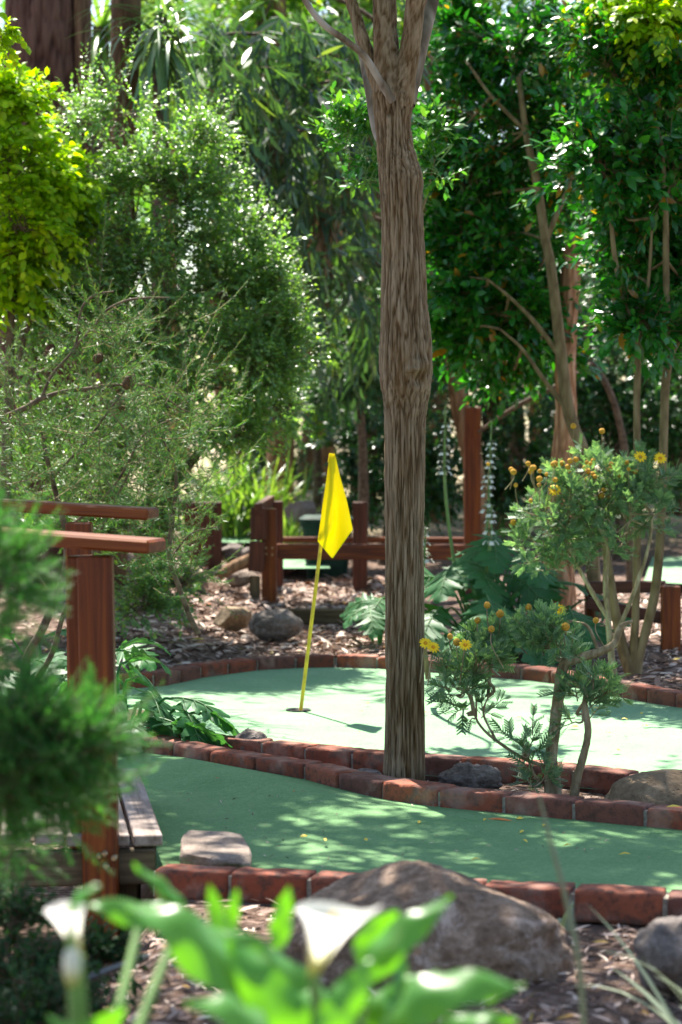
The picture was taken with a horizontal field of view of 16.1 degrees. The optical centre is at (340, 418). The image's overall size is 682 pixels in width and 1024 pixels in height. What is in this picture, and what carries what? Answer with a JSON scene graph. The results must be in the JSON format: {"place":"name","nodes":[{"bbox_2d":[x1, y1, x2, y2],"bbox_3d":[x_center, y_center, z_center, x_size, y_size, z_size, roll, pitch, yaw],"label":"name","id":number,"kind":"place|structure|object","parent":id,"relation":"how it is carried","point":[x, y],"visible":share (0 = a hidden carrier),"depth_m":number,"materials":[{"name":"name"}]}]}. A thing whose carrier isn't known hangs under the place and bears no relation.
{"place":"outdoors","nodes":[
{"label":"outdoors","id":0,"kind":"place"},
{"bbox_2d":[234,728,266,749],"bbox_3d":[-0.406,1.458,10.801,0.175,0.143,0.177,0,0,0],"label":"rock","id":1,"kind":"object","parent":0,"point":[248,733],"visible":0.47,"depth_m":10.75,"materials":[{"name":"grey stone"}]},
{"bbox_2d":[0,313,681,1023],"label":"ground","id":2,"kind":"structure","parent":0,"point":[672,545],"depth_m":9.80,"materials":[{"name":"brown soil"}]},
{"bbox_2d":[0,12,30,77],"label":"golden sprig tree","id":3,"kind":"object","parent":2,"relation":"on","point":[9,33],"visible":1,"depth_m":12.58,"materials":[{"name":"yellow plant"}]},
{"bbox_2d":[0,0,94,588],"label":"tree","id":4,"kind":"object","parent":2,"relation":"on","point":[48,29],"visible":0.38,"depth_m":19.67,"materials":[{"name":"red plant"}]},
{"bbox_2d":[0,46,120,544],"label":"golden bush","id":5,"kind":"object","parent":2,"relation":"on","point":[40,211],"visible":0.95,"depth_m":14.72,"materials":[{"name":"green plant"}]},
{"bbox_2d":[0,864,155,1023],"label":"shade shrub","id":6,"kind":"object","parent":2,"relation":"on","point":[37,992],"visible":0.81,"depth_m":5.89,"materials":[{"name":"green plant"}]},
{"bbox_2d":[0,498,165,979],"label":"footbridge","id":7,"kind":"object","parent":2,"relation":"on","point":[90,620],"visible":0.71,"depth_m":7.92,"materials":[{"name":"wood"}]},
{"bbox_2d":[0,472,172,898],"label":"juniper shrub","id":8,"kind":"object","parent":2,"relation":"on","point":[46,742],"visible":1,"depth_m":4.91,"materials":[{"name":"green plant"}]},
{"bbox_2d":[4,0,184,385],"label":"sword leaf palm","id":9,"kind":"object","parent":2,"relation":"on","point":[102,18],"visible":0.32,"depth_m":22.91,"materials":[{"name":"green plant"}]},
{"bbox_2d":[45,863,184,1023],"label":"calla lily","id":10,"kind":"object","parent":2,"relation":"on","point":[66,917],"visible":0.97,"depth_m":3.41,"materials":[{"name":"green plant"}]},
{"bbox_2d":[93,0,140,590],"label":"slim trunk tree","id":11,"kind":"object","parent":2,"relation":"on","point":[120,48],"visible":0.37,"depth_m":17.50,"materials":[{"name":"brown plant"}]},
{"bbox_2d":[86,954,149,983],"bbox_3d":[-0.578,1.413,6.194,0.049,0.053,0.433,0,0,20],"label":"irrigation hose","id":12,"kind":"object","parent":2,"relation":"on","point":[112,968],"visible":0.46,"depth_m":6.13,"materials":[{"name":"black plastic"}]},
{"bbox_2d":[90,168,150,376],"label":"background tree","id":13,"kind":"object","parent":2,"relation":"on","point":[135,256],"depth_m":26.75,"materials":[{"name":"brown plant"}]},
{"bbox_2d":[0,211,263,683],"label":"needle shrub","id":14,"kind":"object","parent":2,"relation":"on","point":[130,383],"visible":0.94,"depth_m":12.19,"materials":[{"name":"green plant"}]},
{"bbox_2d":[56,637,238,756],"bbox_3d":[-0.938,1.310,11.259,0.650,0.488,1.366,0,0,-22],"label":"acanthus","id":15,"kind":"object","parent":2,"relation":"on","point":[185,725],"visible":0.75,"depth_m":10.92,"materials":[{"name":"green plant"}]},
{"bbox_2d":[69,0,247,587],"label":"sword leaf palm","id":16,"kind":"object","parent":2,"relation":"on","point":[163,70],"visible":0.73,"depth_m":17.34,"materials":[{"name":"green plant"}]},
{"bbox_2d":[92,0,228,474],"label":"background tree","id":17,"kind":"object","parent":2,"relation":"on","point":[151,93],"visible":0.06,"depth_m":32.80,"materials":[{"name":"plant"}]},
{"bbox_2d":[0,2,342,641],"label":"leaved shrub","id":18,"kind":"object","parent":2,"relation":"on","point":[262,344],"visible":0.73,"depth_m":15.15,"materials":[{"name":"green plant"}]},
{"bbox_2d":[174,565,206,589],"bbox_3d":[-1.141,1.173,17.595,0.311,0.215,0.287,0,0,-32],"label":"rock","id":19,"kind":"object","parent":2,"relation":"on","point":[202,586],"visible":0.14,"depth_m":17.51,"materials":[{"name":"stone"}]},
{"bbox_2d":[169,501,221,570],"bbox_3d":[-1.228,0.968,21.750,0.629,0.673,6.560,0,0,0],"label":"plank fence","id":20,"kind":"object","parent":2,"relation":"on","point":[215,551],"visible":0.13,"depth_m":18.47,"materials":[{"name":"brown wood"}]},
{"bbox_2d":[132,435,325,538],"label":"strappy grass","id":21,"kind":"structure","parent":2,"relation":"on","point":[237,521],"depth_m":24.31,"materials":[{"name":"green plant"}]},
{"bbox_2d":[213,606,251,632],"bbox_3d":[-0.724,1.333,15.992,0.264,0.178,0.230,0,0,30],"label":"rock","id":22,"kind":"object","parent":2,"relation":"on","point":[226,619],"visible":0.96,"depth_m":15.93,"materials":[{"name":"beige stone"}]},
{"bbox_2d":[222,543,243,562],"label":"rock","id":23,"kind":"object","parent":2,"relation":"on","point":[229,550],"visible":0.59,"depth_m":18.50,"materials":[{"name":"grey stone"}]},
{"bbox_2d":[222,535,255,541],"bbox_3d":[-1.075,1.200,24.965,0.382,0.001,3.186,0,0,-2],"label":"putting green","id":24,"kind":"object","parent":2,"relation":"on","point":[234,539],"depth_m":23.91,"materials":[{"name":"green carpet"}]},
{"bbox_2d":[226,569,256,587],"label":"rock","id":25,"kind":"object","parent":2,"relation":"on","point":[241,578],"visible":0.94,"depth_m":17.81,"materials":[{"name":"stone"}]},
{"bbox_2d":[241,547,248,555],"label":"rock","id":26,"kind":"object","parent":2,"relation":"on","point":[245,551],"visible":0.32,"depth_m":18.36,"materials":[{"name":"grey stone"}]},
{"bbox_2d":[171,0,329,483],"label":"background tree","id":27,"kind":"object","parent":2,"relation":"on","point":[202,24],"visible":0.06,"depth_m":30.91,"materials":[{"name":"green plant"}]},
{"bbox_2d":[185,158,345,463],"bbox_3d":[-1.004,-1.682,34.242,3.146,5.103,2.816,0,0,-33],"label":"background tree","id":28,"kind":"object","parent":2,"relation":"on","point":[237,370],"visible":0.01,"depth_m":33.90,"materials":[{"name":"green plant"}]},
{"bbox_2d":[226,408,313,500],"bbox_3d":[-0.809,0.543,29.003,1.166,1.411,0.826,0,0,0],"label":"grey shrub","id":29,"kind":"object","parent":2,"relation":"on","point":[261,465],"visible":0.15,"depth_m":28.95,"materials":[{"name":"green plant"}]},
{"bbox_2d":[240,504,302,540],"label":"strappy grass","id":30,"kind":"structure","parent":2,"relation":"on","point":[289,529],"depth_m":22.41,"materials":[{"name":"green plant"}]},
{"bbox_2d":[249,609,303,641],"bbox_3d":[-0.415,1.329,15.502,0.353,0.212,0.306,0,0,0],"label":"rock","id":31,"kind":"object","parent":2,"relation":"on","point":[278,624],"visible":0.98,"depth_m":15.39,"materials":[{"name":"grey stone"}]},
{"bbox_2d":[140,27,423,488],"bbox_3d":[-0.672,-1.933,29.965,3.916,6.037,3.443,0,0,0],"label":"background tree","id":32,"kind":"object","parent":2,"relation":"on","point":[325,452],"visible":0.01,"depth_m":29.88,"materials":[{"name":"green plant"}]},
{"bbox_2d":[277,586,292,595],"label":"rock","id":33,"kind":"object","parent":2,"relation":"on","point":[283,588],"visible":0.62,"depth_m":18.55,"materials":[{"name":"grey stone"}]},
{"bbox_2d":[283,569,295,575],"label":"brick kerb","id":34,"kind":"structure","parent":2,"relation":"on","point":[286,571],"depth_m":21.12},
{"bbox_2d":[223,245,360,489],"bbox_3d":[-0.537,-0.832,30.005,2.108,3.609,1.124,0,0,0],"label":"shaded trunk","id":35,"kind":"object","parent":2,"relation":"on","point":[309,459],"visible":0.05,"depth_m":29.89,"materials":[{"name":"brown plant"}]},
{"bbox_2d":[197,0,403,520],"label":"background tree","id":36,"kind":"object","parent":2,"relation":"on","point":[256,15],"visible":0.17,"depth_m":25.87,"materials":[{"name":"green plant"}]},
{"bbox_2d":[284,500,317,527],"bbox_3d":[-0.378,0.911,22.996,0.350,0.269,0.364,0,0,0],"label":"rock","id":37,"kind":"object","parent":2,"relation":"on","point":[304,507],"visible":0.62,"depth_m":22.90,"materials":[{"name":"stone"}]},
{"bbox_2d":[85,884,524,1023],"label":"calla lily","id":38,"kind":"object","parent":2,"relation":"on","point":[253,979],"visible":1,"depth_m":3.36,"materials":[{"name":"green plant"}]},
{"bbox_2d":[0,0,609,383],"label":"distant woods","id":39,"kind":"object","parent":2,"relation":"on","point":[146,204],"depth_m":48.63,"materials":[{"name":"green plant"}]},
{"bbox_2d":[283,559,329,568],"bbox_3d":[-0.350,1.250,21.084,0.526,0.001,2.045,0,0,0],"label":"putting green","id":40,"kind":"object","parent":2,"relation":"on","point":[293,564],"visible":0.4,"depth_m":20.51,"materials":[{"name":"green carpet"}]},
{"bbox_2d":[152,0,489,538],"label":"gum tree","id":41,"kind":"object","parent":2,"relation":"on","point":[273,132],"visible":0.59,"depth_m":18.49,"materials":[{"name":"green plant"}]},
{"bbox_2d":[265,328,378,514],"bbox_3d":[-0.187,0.187,24.385,1.501,2.274,0.966,0,0,37],"label":"spreading shrub","id":42,"kind":"object","parent":2,"relation":"on","point":[318,478],"visible":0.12,"depth_m":24.46,"materials":[{"name":"green plant"}]},
{"bbox_2d":[299,515,352,578],"bbox_3d":[-0.120,1.121,20.800,0.480,0.568,0.470,0,0,0],"label":"bin","id":43,"kind":"object","parent":2,"relation":"on","point":[310,525],"visible":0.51,"depth_m":20.62,"materials":[{"name":"green plastic"}]},
{"bbox_2d":[275,608,380,623],"bbox_3d":[-0.051,1.351,16.500,0.842,0.100,0.090,-1,0,14],"label":"timber edging","id":44,"kind":"object","parent":2,"relation":"on","point":[326,615],"visible":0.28,"depth_m":16.48,"materials":[{"name":"brown wood"}]},
{"bbox_2d":[266,0,403,522],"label":"background tree","id":45,"kind":"object","parent":2,"relation":"on","point":[291,5],"visible":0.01,"depth_m":26.89,"materials":[{"name":"green plant"}]},
{"bbox_2d":[294,268,382,576],"bbox_3d":[0.067,0.076,20.605,1.192,2.780,0.992,0,0,0],"label":"blue green shrub","id":46,"kind":"object","parent":2,"relation":"on","point":[316,398],"visible":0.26,"depth_m":20.57,"materials":[{"name":"green plant"}]},
{"bbox_2d":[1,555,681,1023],"bbox_3d":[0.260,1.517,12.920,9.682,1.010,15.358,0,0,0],"label":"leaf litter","id":47,"kind":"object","parent":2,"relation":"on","point":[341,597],"visible":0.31,"depth_m":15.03,"materials":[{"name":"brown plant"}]},
{"bbox_2d":[1,626,157,703],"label":"acanthus","id":48,"kind":"object","parent":47,"relation":"on","point":[148,665],"visible":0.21,"depth_m":12.61,"materials":[{"name":"green plant"}]},
{"bbox_2d":[217,554,248,579],"bbox_3d":[-0.778,1.089,17.756,0.283,0.190,0.099,0,0,-21],"label":"cut log","id":49,"kind":"object","parent":47,"relation":"on","point":[237,564],"visible":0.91,"depth_m":17.72,"materials":[{"name":"beige wood"}]},
{"bbox_2d":[13,654,681,707],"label":"brick kerb","id":50,"kind":"structure","parent":2,"relation":"on","point":[647,693],"depth_m":13.93,"materials":[{"name":"red brick"}]},
{"bbox_2d":[340,592,385,645],"bbox_3d":[0.206,1.294,15.144,0.395,0.382,0.540,0,0,-21],"label":"acanthus","id":51,"kind":"object","parent":2,"relation":"on","point":[372,622],"visible":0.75,"depth_m":15.12,"materials":[{"name":"green plant"}]},
{"bbox_2d":[248,407,480,602],"bbox_3d":[0.254,0.711,19.092,1.875,1.602,2.714,0,0,0],"label":"rail fence","id":52,"kind":"object","parent":2,"relation":"on","point":[271,550],"visible":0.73,"depth_m":18.46,"materials":[{"name":"wood"}]},
{"bbox_2d":[358,768,380,773],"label":"rock","id":53,"kind":"object","parent":2,"relation":"on","point":[369,770],"visible":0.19,"depth_m":9.98,"materials":[{"name":"grey stone"}]},
{"bbox_2d":[302,0,438,780],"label":"forked tree","id":54,"kind":"object","parent":2,"relation":"on","point":[391,72],"visible":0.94,"depth_m":9.79,"materials":[{"name":"brown plant"}]},
{"bbox_2d":[303,280,463,564],"bbox_3d":[0.399,0.040,21.823,1.614,2.782,1.201,0,0,-25],"label":"dark shrub","id":55,"kind":"object","parent":2,"relation":"on","point":[374,421],"visible":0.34,"depth_m":21.60,"materials":[{"name":"green plant"}]},
{"bbox_2d":[304,80,478,679],"bbox_3d":[0.249,-0.199,12.607,0.908,3.125,0.528,0,0,-18],"label":"bright leaved sapling","id":56,"kind":"object","parent":2,"relation":"on","point":[349,124],"visible":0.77,"depth_m":12.53,"materials":[{"name":"green plant"}]},
{"bbox_2d":[145,727,640,794],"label":"brick kerb","id":57,"kind":"structure","parent":2,"relation":"on","point":[596,779],"depth_m":10.19,"materials":[{"name":"red brick"}]},
{"bbox_2d":[330,87,465,387],"bbox_3d":[1.212,-1.906,30.696,3.463,5.795,2.693,0,0,-43],"label":"background tree","id":58,"kind":"object","parent":2,"relation":"on","point":[360,251],"visible":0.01,"depth_m":29.95,"materials":[{"name":"green plant"}]},
{"bbox_2d":[118,752,681,892],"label":"putting lane","id":59,"kind":"structure","parent":2,"relation":"on","point":[204,808],"depth_m":8.71,"materials":[{"name":"green carpet"}]},
{"bbox_2d":[179,830,251,867],"bbox_3d":[-0.414,1.478,8.044,0.249,0.137,0.557,0,0,0],"label":"flat rock","id":60,"kind":"object","parent":59,"relation":"on","point":[217,848],"visible":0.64,"depth_m":7.90,"materials":[{"name":"stone"}]},
{"bbox_2d":[489,818,511,820],"bbox_3d":[0.589,1.482,8.935,0.100,0.008,0.022,0,0,29],"label":"fallen leaf","id":61,"kind":"object","parent":59,"relation":"on","point":[500,819],"visible":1,"depth_m":8.93,"materials":[{"name":"brown plant"}]},
{"bbox_2d":[119,667,681,789],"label":"putting green","id":62,"kind":"object","parent":2,"relation":"on","point":[341,696],"visible":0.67,"depth_m":12.13,"materials":[{"name":"green carpet"}]},
{"bbox_2d":[286,708,310,711],"bbox_3d":[-0.219,1.556,12.395,0.132,0.127,0.132,0,0,0],"label":"cup","id":63,"kind":"object","parent":62,"relation":"in","point":[297,709],"visible":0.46,"depth_m":12.38,"materials":[{"name":"white plastic"}]},
{"bbox_2d":[299,453,352,709],"bbox_3d":[-0.100,0.889,12.302,0.312,1.424,0.090,0,0,24],"label":"flagstick","id":64,"kind":"object","parent":63,"relation":"in","point":[335,529],"visible":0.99,"depth_m":12.29,"materials":[{"name":"fabric"}]},
{"bbox_2d":[330,0,479,522],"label":"background tree","id":65,"kind":"object","parent":2,"relation":"on","point":[401,14],"visible":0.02,"depth_m":26.86,"materials":[{"name":"green plant"}]},
{"bbox_2d":[142,733,681,829],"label":"brick kerb","id":66,"kind":"structure","parent":2,"relation":"on","point":[557,806],"depth_m":9.33,"materials":[{"name":"red brick"}]},
{"bbox_2d":[287,0,540,135],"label":"background tree","id":67,"kind":"object","parent":2,"relation":"on","point":[494,3],"visible":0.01,"depth_m":29.25,"materials":[{"name":"green plant"}]},
{"bbox_2d":[153,864,681,924],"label":"brick kerb","id":68,"kind":"structure","parent":2,"relation":"on","point":[625,904],"depth_m":7.40,"materials":[{"name":"red brick"}]},
{"bbox_2d":[316,128,523,405],"bbox_3d":[1.094,-1.333,29.931,3.456,4.817,2.356,0,0,-35],"label":"background tree","id":69,"kind":"object","parent":2,"relation":"on","point":[360,211],"depth_m":29.41,"materials":[{"name":"green plant"}]},
{"bbox_2d":[282,860,574,992],"bbox_3d":[0.232,1.499,6.749,0.860,0.518,0.714,0,0,0],"label":"boulder","id":70,"kind":"object","parent":2,"relation":"on","point":[477,925],"visible":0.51,"depth_m":6.53,"materials":[{"name":"grey stone"}]},
{"bbox_2d":[438,762,501,789],"bbox_3d":[0.525,1.484,9.843,0.262,0.168,0.211,0,0,0],"label":"rock","id":71,"kind":"object","parent":2,"relation":"on","point":[470,775],"visible":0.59,"depth_m":9.77,"materials":[{"name":"grey stone"}]},
{"bbox_2d":[330,68,610,469],"bbox_3d":[1.779,-1.323,27.828,4.205,5.416,2.912,0,0,-27],"label":"background tree","id":72,"kind":"object","parent":2,"relation":"on","point":[490,415],"visible":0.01,"depth_m":27.88,"materials":[{"name":"green plant"}]},
{"bbox_2d":[425,341,554,540],"bbox_3d":[1.329,0.120,22.177,1.755,2.614,1.280,0,0,0],"label":"dark shrub","id":73,"kind":"object","parent":2,"relation":"on","point":[510,428],"visible":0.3,"depth_m":21.95,"materials":[{"name":"green plant"}]},
{"bbox_2d":[430,228,562,534],"bbox_3d":[1.508,-0.292,24.910,1.950,3.406,4.170,0,0,0],"label":"background tree","id":74,"kind":"object","parent":2,"relation":"on","point":[507,524],"depth_m":24.87,"materials":[{"name":"green plant"}]},
{"bbox_2d":[375,0,642,618],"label":"glossy leaved tree","id":75,"kind":"object","parent":2,"relation":"on","point":[496,311],"visible":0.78,"depth_m":16.07,"materials":[{"name":"green plant"}]},
{"bbox_2d":[419,599,634,795],"bbox_3d":[0.738,1.118,9.628,0.863,0.812,0.473,0,0,0],"label":"daisy bush","id":76,"kind":"object","parent":2,"relation":"on","point":[485,644],"visible":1,"depth_m":9.59,"materials":[{"name":"green plant"}]},
{"bbox_2d":[423,404,631,667],"bbox_3d":[1.085,0.772,15.265,1.581,1.734,1.456,0,0,0],"label":"acanthus","id":77,"kind":"object","parent":2,"relation":"on","point":[479,565],"visible":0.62,"depth_m":15.27,"materials":[{"name":"green plant"}]},
{"bbox_2d":[459,0,597,488],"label":"background tree","id":78,"kind":"object","parent":2,"relation":"on","point":[497,9],"visible":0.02,"depth_m":29.80,"materials":[{"name":"green plant"}]},
{"bbox_2d":[477,305,632,580],"bbox_3d":[1.736,0.290,19.505,1.286,2.423,0.259,0,0,7],"label":"leaning trunk","id":79,"kind":"object","parent":2,"relation":"on","point":[622,438],"visible":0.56,"depth_m":19.48,"materials":[{"name":"brown plant"}]},
{"bbox_2d":[542,236,581,610],"bbox_3d":[1.473,0.156,16.248,0.291,2.754,0.275,0,0,0],"label":"peeling snag","id":80,"kind":"object","parent":2,"relation":"on","point":[562,441],"visible":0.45,"depth_m":16.19,"materials":[{"name":"brown plant"}]},
{"bbox_2d":[538,796,586,1023],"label":"grass stalk","id":81,"kind":"object","parent":2,"relation":"on","point":[581,990],"depth_m":4.55,"materials":[{"name":"green plant"}]},
{"bbox_2d":[556,901,573,930],"bbox_3d":[0.644,1.453,7.095,0.193,0.099,0.133,0,0,37],"label":"grey strap plant","id":82,"kind":"object","parent":2,"relation":"on","point":[564,923],"visible":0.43,"depth_m":7.04,"materials":[{"name":"green plant"}]},
{"bbox_2d":[486,423,681,675],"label":"daisy bush","id":83,"kind":"object","parent":2,"relation":"on","point":[620,477],"visible":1,"depth_m":12.85,"materials":[{"name":"green plant"}]},
{"bbox_2d":[510,0,681,676],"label":"glossy leaved tree","id":84,"kind":"object","parent":2,"relation":"on","point":[636,267],"visible":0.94,"depth_m":13.60,"materials":[{"name":"green plant"}]},
{"bbox_2d":[512,73,681,515],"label":"background tree","id":85,"kind":"object","parent":2,"relation":"on","point":[679,513],"depth_m":27.85,"materials":[{"name":"green plant"}]},
{"bbox_2d":[522,271,675,534],"bbox_3d":[2.633,-0.074,25.048,2.213,2.972,3.590,0,0,0],"label":"background tree","id":86,"kind":"object","parent":2,"relation":"on","point":[534,448],"visible":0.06,"depth_m":24.61,"materials":[{"name":"green plant"}]},
{"bbox_2d":[524,284,681,559],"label":"dark shrub","id":87,"kind":"object","parent":2,"relation":"on","point":[650,391],"visible":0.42,"depth_m":22.32,"materials":[{"name":"green plant"}]},
{"bbox_2d":[531,217,681,520],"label":"background tree","id":88,"kind":"object","parent":2,"relation":"on","point":[676,390],"depth_m":27.09,"materials":[{"name":"green plant"}]},
{"bbox_2d":[581,271,656,495],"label":"background tree","id":89,"kind":"object","parent":2,"relation":"on","point":[653,467],"depth_m":29.77,"materials":[{"name":"green plant"}]},
{"bbox_2d":[561,0,681,99],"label":"golden robinia","id":90,"kind":"object","parent":2,"relation":"on","point":[647,22],"visible":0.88,"depth_m":13.74,"materials":[{"name":"green plant"}]},
{"bbox_2d":[584,580,680,650],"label":"rail fence","id":91,"kind":"object","parent":2,"relation":"on","point":[667,617],"visible":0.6,"depth_m":14.96,"materials":[{"name":"brown wood"}]},
{"bbox_2d":[585,910,681,1023],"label":"grey strap plant","id":92,"kind":"object","parent":2,"relation":"on","point":[667,1016],"visible":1,"depth_m":5.57,"materials":[{"name":"green plant"}]},
{"bbox_2d":[604,769,681,805],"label":"rock","id":93,"kind":"object","parent":2,"relation":"on","point":[660,787],"visible":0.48,"depth_m":9.32,"materials":[{"name":"beige stone"}]},
{"bbox_2d":[633,916,681,997],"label":"rock","id":94,"kind":"object","parent":2,"relation":"on","point":[657,944],"visible":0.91,"depth_m":6.21,"materials":[{"name":"grey stone"}]},
{"bbox_2d":[644,557,681,583],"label":"putting green","id":95,"kind":"object","parent":2,"relation":"on","point":[672,570],"visible":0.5,"depth_m":20.63,"materials":[{"name":"green carpet"}]},
{"bbox_2d":[0,0,681,312],"label":"sky","id":96,"kind":"structure","parent":0,"point":[184,263],"materials":[{"name":"white"}]}
]}

